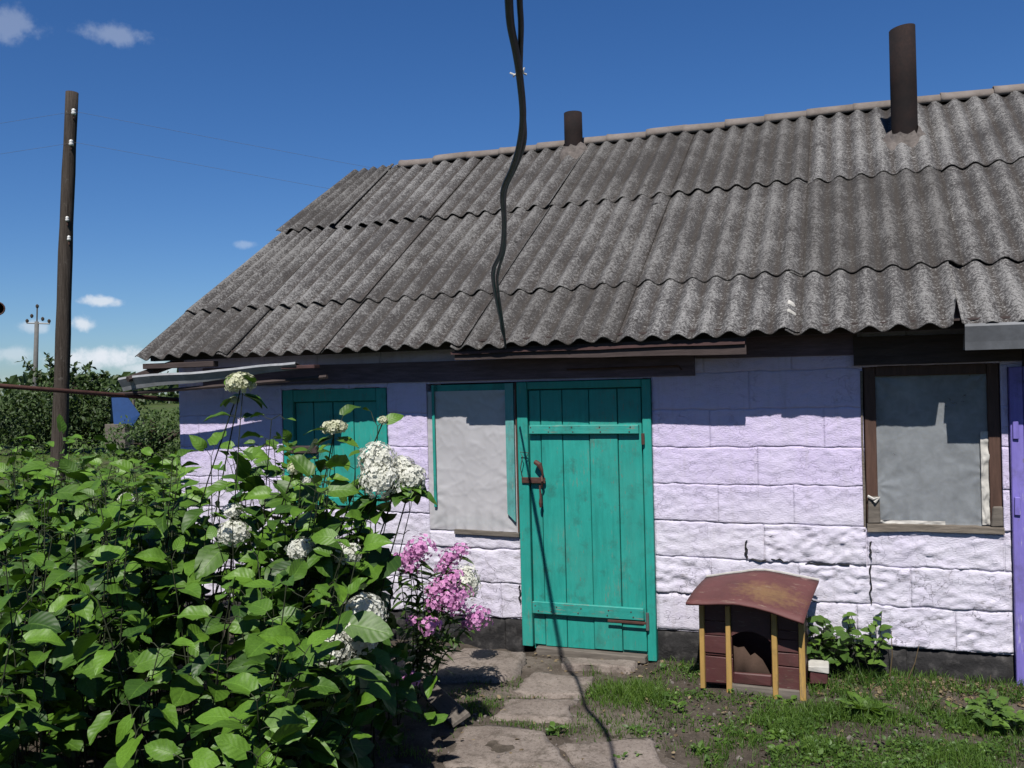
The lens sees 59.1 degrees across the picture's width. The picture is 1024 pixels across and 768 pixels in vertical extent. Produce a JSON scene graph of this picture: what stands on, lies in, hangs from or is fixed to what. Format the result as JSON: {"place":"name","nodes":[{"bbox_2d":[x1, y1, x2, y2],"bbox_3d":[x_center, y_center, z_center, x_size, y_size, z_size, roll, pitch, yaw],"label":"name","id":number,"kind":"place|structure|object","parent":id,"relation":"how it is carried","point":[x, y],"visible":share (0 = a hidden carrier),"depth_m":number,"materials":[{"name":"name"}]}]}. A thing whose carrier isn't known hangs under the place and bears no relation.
{"place":"outdoors","nodes":[
{"label":"outdoors","id":0,"kind":"place"},
{"bbox_2d":[0,302,4,314],"bbox_3d":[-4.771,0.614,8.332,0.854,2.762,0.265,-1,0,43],"label":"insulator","id":1,"kind":"object","parent":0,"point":[2,308],"visible":1,"depth_m":8.25,"materials":[{"name":"metal"}]},
{"bbox_2d":[384,670,423,724],"bbox_3d":[-0.592,1.640,4.739,0.220,0.297,0.275,-1,0,-21],"label":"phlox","id":2,"kind":"object","parent":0,"point":[401,704],"visible":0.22,"depth_m":4.71,"materials":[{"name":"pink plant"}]},
{"bbox_2d":[0,394,1023,767],"bbox_3d":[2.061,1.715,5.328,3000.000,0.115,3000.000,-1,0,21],"label":"ground","id":3,"kind":"structure","parent":0,"point":[680,756],"depth_m":4.75,"materials":[{"name":"soil"}]},
{"bbox_2d":[1,404,42,448],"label":"garden tree","id":4,"kind":"object","parent":3,"relation":"on","point":[2,439],"visible":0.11,"depth_m":31.26,"materials":[{"name":"green plant"}]},
{"bbox_2d":[25,304,50,391],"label":"power pole","id":5,"kind":"object","parent":3,"relation":"on","point":[36,342],"visible":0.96,"depth_m":54.92,"materials":[{"name":"concrete"}]},
{"bbox_2d":[49,90,78,492],"bbox_3d":[-7.450,-1.285,14.988,0.706,7.127,0.270,-1,0,3],"label":"utility pole","id":6,"kind":"object","parent":3,"relation":"on","point":[63,321],"visible":0.91,"depth_m":14.91,"materials":[{"name":"brown wood"}]},
{"bbox_2d":[3,142,328,188],"bbox_3d":[0.918,-3.467,20.074,52.425,1.812,6.739,-1,0,-12],"label":"overhead wire","id":7,"kind":"object","parent":6,"relation":"attached to","point":[168,159],"visible":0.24,"depth_m":15.41,"materials":[{"name":"metal"}]},
{"bbox_2d":[5,112,370,167],"bbox_3d":[0.776,-3.999,19.903,52.155,1.761,6.600,-1,0,-12],"label":"overhead wire","id":8,"kind":"object","parent":6,"relation":"attached to","point":[183,132],"visible":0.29,"depth_m":15.52,"materials":[{"name":"metal"}]},
{"bbox_2d":[0,352,169,453],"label":"garden tree","id":9,"kind":"object","parent":3,"relation":"on","point":[89,422],"visible":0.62,"depth_m":27.59,"materials":[{"name":"green plant"}]},
{"bbox_2d":[0,368,178,405],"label":"treeline","id":10,"kind":"object","parent":3,"relation":"on","point":[19,380],"visible":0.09,"depth_m":148.35,"materials":[{"name":"green plant"}]},
{"bbox_2d":[0,433,180,567],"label":"garden undergrowth","id":11,"kind":"object","parent":3,"relation":"on","point":[158,486],"visible":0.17,"depth_m":16.05,"materials":[{"name":"green plant"}]},
{"bbox_2d":[105,396,144,447],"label":"well house","id":12,"kind":"structure","parent":3,"relation":"on","point":[121,406],"depth_m":23.98,"materials":[{"name":"blue wood"}]},
{"bbox_2d":[98,403,180,472],"bbox_3d":[-7.891,1.252,20.562,2.945,1.889,1.793,-1,0,-11],"label":"garden tree","id":13,"kind":"object","parent":3,"relation":"on","point":[153,442],"visible":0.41,"depth_m":20.40,"materials":[{"name":"green plant"}]},
{"bbox_2d":[0,372,481,767],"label":"hydrangea bush","id":14,"kind":"object","parent":3,"relation":"on","point":[307,682],"visible":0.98,"depth_m":3.75,"materials":[{"name":"green plant"}]},
{"bbox_2d":[370,643,447,755],"bbox_3d":[-0.579,1.496,4.262,0.374,0.580,0.529,-1,0,29],"label":"seedling plant","id":15,"kind":"object","parent":3,"relation":"on","point":[404,689],"visible":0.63,"depth_m":4.25,"materials":[{"name":"green plant"}]},
{"bbox_2d":[390,533,493,698],"bbox_3d":[-0.447,1.293,5.031,0.586,0.985,0.564,-1,0,-31],"label":"phlox","id":16,"kind":"object","parent":3,"relation":"on","point":[447,599],"visible":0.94,"depth_m":4.91,"materials":[{"name":"pink plant"}]},
{"bbox_2d":[418,683,470,727],"bbox_3d":[-0.381,1.725,4.899,0.111,0.030,0.562,-32,14,-21],"label":"board","id":17,"kind":"object","parent":3,"relation":"on","point":[439,700],"visible":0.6,"depth_m":4.82,"materials":[{"name":"grey wood"}]},
{"bbox_2d":[118,23,1023,684],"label":"shed","id":18,"kind":"structure","parent":3,"relation":"on","point":[786,341],"depth_m":5.96,"materials":[{"name":"paint"}]},
{"bbox_2d":[0,383,178,401],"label":"gas pipe","id":19,"kind":"object","parent":18,"relation":"attached to","point":[60,390],"visible":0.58,"depth_m":6.60,"materials":[{"name":"metal"}]},
{"bbox_2d":[282,388,389,505],"bbox_3d":[-1.283,0.461,6.620,0.870,0.850,0.094,-1,0,21],"label":"window","id":20,"kind":"structure","parent":18,"relation":"in","point":[309,408],"depth_m":6.60,"materials":[{"name":"teal paint"}]},
{"bbox_2d":[427,382,519,536],"bbox_3d":[-0.261,0.514,6.227,0.678,1.038,0.116,-1,0,21],"label":"window","id":21,"kind":"structure","parent":18,"relation":"in","point":[473,436],"depth_m":6.21,"materials":[{"name":"teal paint"}]},
{"bbox_2d":[491,0,526,348],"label":"electric cable","id":22,"kind":"object","parent":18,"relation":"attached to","point":[516,44],"visible":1,"depth_m":2.63,"materials":[{"name":"black rubber"}]},
{"bbox_2d":[516,379,657,663],"bbox_3d":[0.479,0.887,5.909,0.906,1.819,0.142,-1,0,21],"label":"door","id":23,"kind":"structure","parent":18,"relation":"in","point":[586,483],"depth_m":5.90,"materials":[{"name":"teal paint"}]},
{"bbox_2d":[860,363,1004,533],"bbox_3d":[2.413,0.373,5.222,0.734,0.968,0.138,-1,0,21],"label":"window","id":24,"kind":"structure","parent":18,"relation":"in","point":[922,434],"depth_m":5.22,"materials":[{"name":"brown wood"}]},
{"bbox_2d":[1007,367,1023,684],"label":"door","id":25,"kind":"structure","parent":18,"relation":"in","point":[1015,375],"depth_m":4.99,"materials":[{"name":"paint"}]},
{"bbox_2d":[686,569,818,700],"bbox_3d":[1.399,1.442,5.200,0.681,0.659,0.531,-1,0,23],"label":"doghouse","id":26,"kind":"object","parent":3,"relation":"on","point":[753,631],"visible":0.98,"depth_m":5.11,"materials":[{"name":"red paint"}]},
{"bbox_2d":[808,659,828,683],"bbox_3d":[1.755,1.649,5.173,0.118,0.106,0.134,-1,0,21],"label":"wood block","id":27,"kind":"object","parent":3,"relation":"on","point":[818,670],"depth_m":5.12,"materials":[{"name":"red paint"}]},
{"bbox_2d":[807,615,855,676],"bbox_3d":[1.803,1.524,5.272,0.388,0.354,0.278,-1,0,21],"label":"mallow plant","id":28,"kind":"object","parent":3,"relation":"on","point":[824,642],"visible":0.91,"depth_m":5.24,"materials":[{"name":"green plant"}]},
{"bbox_2d":[835,691,896,720],"bbox_3d":[1.858,1.682,4.742,0.327,0.105,0.319,-1,0,21],"label":"dock plant","id":29,"kind":"object","parent":3,"relation":"on","point":[858,697],"visible":0.73,"depth_m":4.74,"materials":[{"name":"green plant"}]},
{"bbox_2d":[842,611,892,678],"bbox_3d":[2.050,1.504,5.204,0.278,0.381,0.259,-1,0,21],"label":"nettle plant","id":30,"kind":"object","parent":3,"relation":"on","point":[867,639],"visible":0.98,"depth_m":5.20,"materials":[{"name":"green plant"}]},
{"bbox_2d":[889,631,892,676],"bbox_3d":[2.171,1.555,5.181,0.024,0.270,0.010,-1,0,-9],"label":"dry stalk","id":31,"kind":"object","parent":3,"relation":"on","point":[892,656],"visible":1,"depth_m":5.18,"materials":[{"name":"brown plant"}]},
{"bbox_2d":[907,644,919,681],"bbox_3d":[2.276,1.583,5.127,0.078,0.212,0.008,-1,0,6],"label":"dry stalk","id":32,"kind":"object","parent":3,"relation":"on","point":[914,664],"visible":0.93,"depth_m":5.12,"materials":[{"name":"brown plant"}]},
{"bbox_2d":[932,688,1023,732],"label":"clover clump","id":33,"kind":"object","parent":3,"relation":"on","point":[1005,717],"visible":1,"depth_m":4.52,"materials":[{"name":"green plant"}]},
{"bbox_2d":[0,0,1023,394],"label":"sky","id":34,"kind":"structure","parent":0,"point":[367,83],"materials":[{"name":"blue"}]},
{"bbox_2d":[370,648,687,767],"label":"path","id":35,"kind":"structure","parent":0,"point":[559,688],"depth_m":4.76,"materials":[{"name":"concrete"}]},
{"bbox_2d":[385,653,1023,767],"bbox_3d":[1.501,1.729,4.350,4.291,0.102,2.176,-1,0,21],"label":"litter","id":36,"kind":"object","parent":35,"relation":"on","point":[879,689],"visible":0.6,"depth_m":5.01,"materials":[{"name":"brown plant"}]},
{"bbox_2d":[370,656,1023,767],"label":"grass","id":37,"kind":"structure","parent":0,"point":[634,697],"depth_m":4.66,"materials":[{"name":"green plant"}]},
{"bbox_2d":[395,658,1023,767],"bbox_3d":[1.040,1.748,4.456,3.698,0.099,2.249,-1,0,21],"label":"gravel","id":38,"kind":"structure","parent":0,"point":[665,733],"depth_m":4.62,"materials":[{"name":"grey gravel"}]}
]}

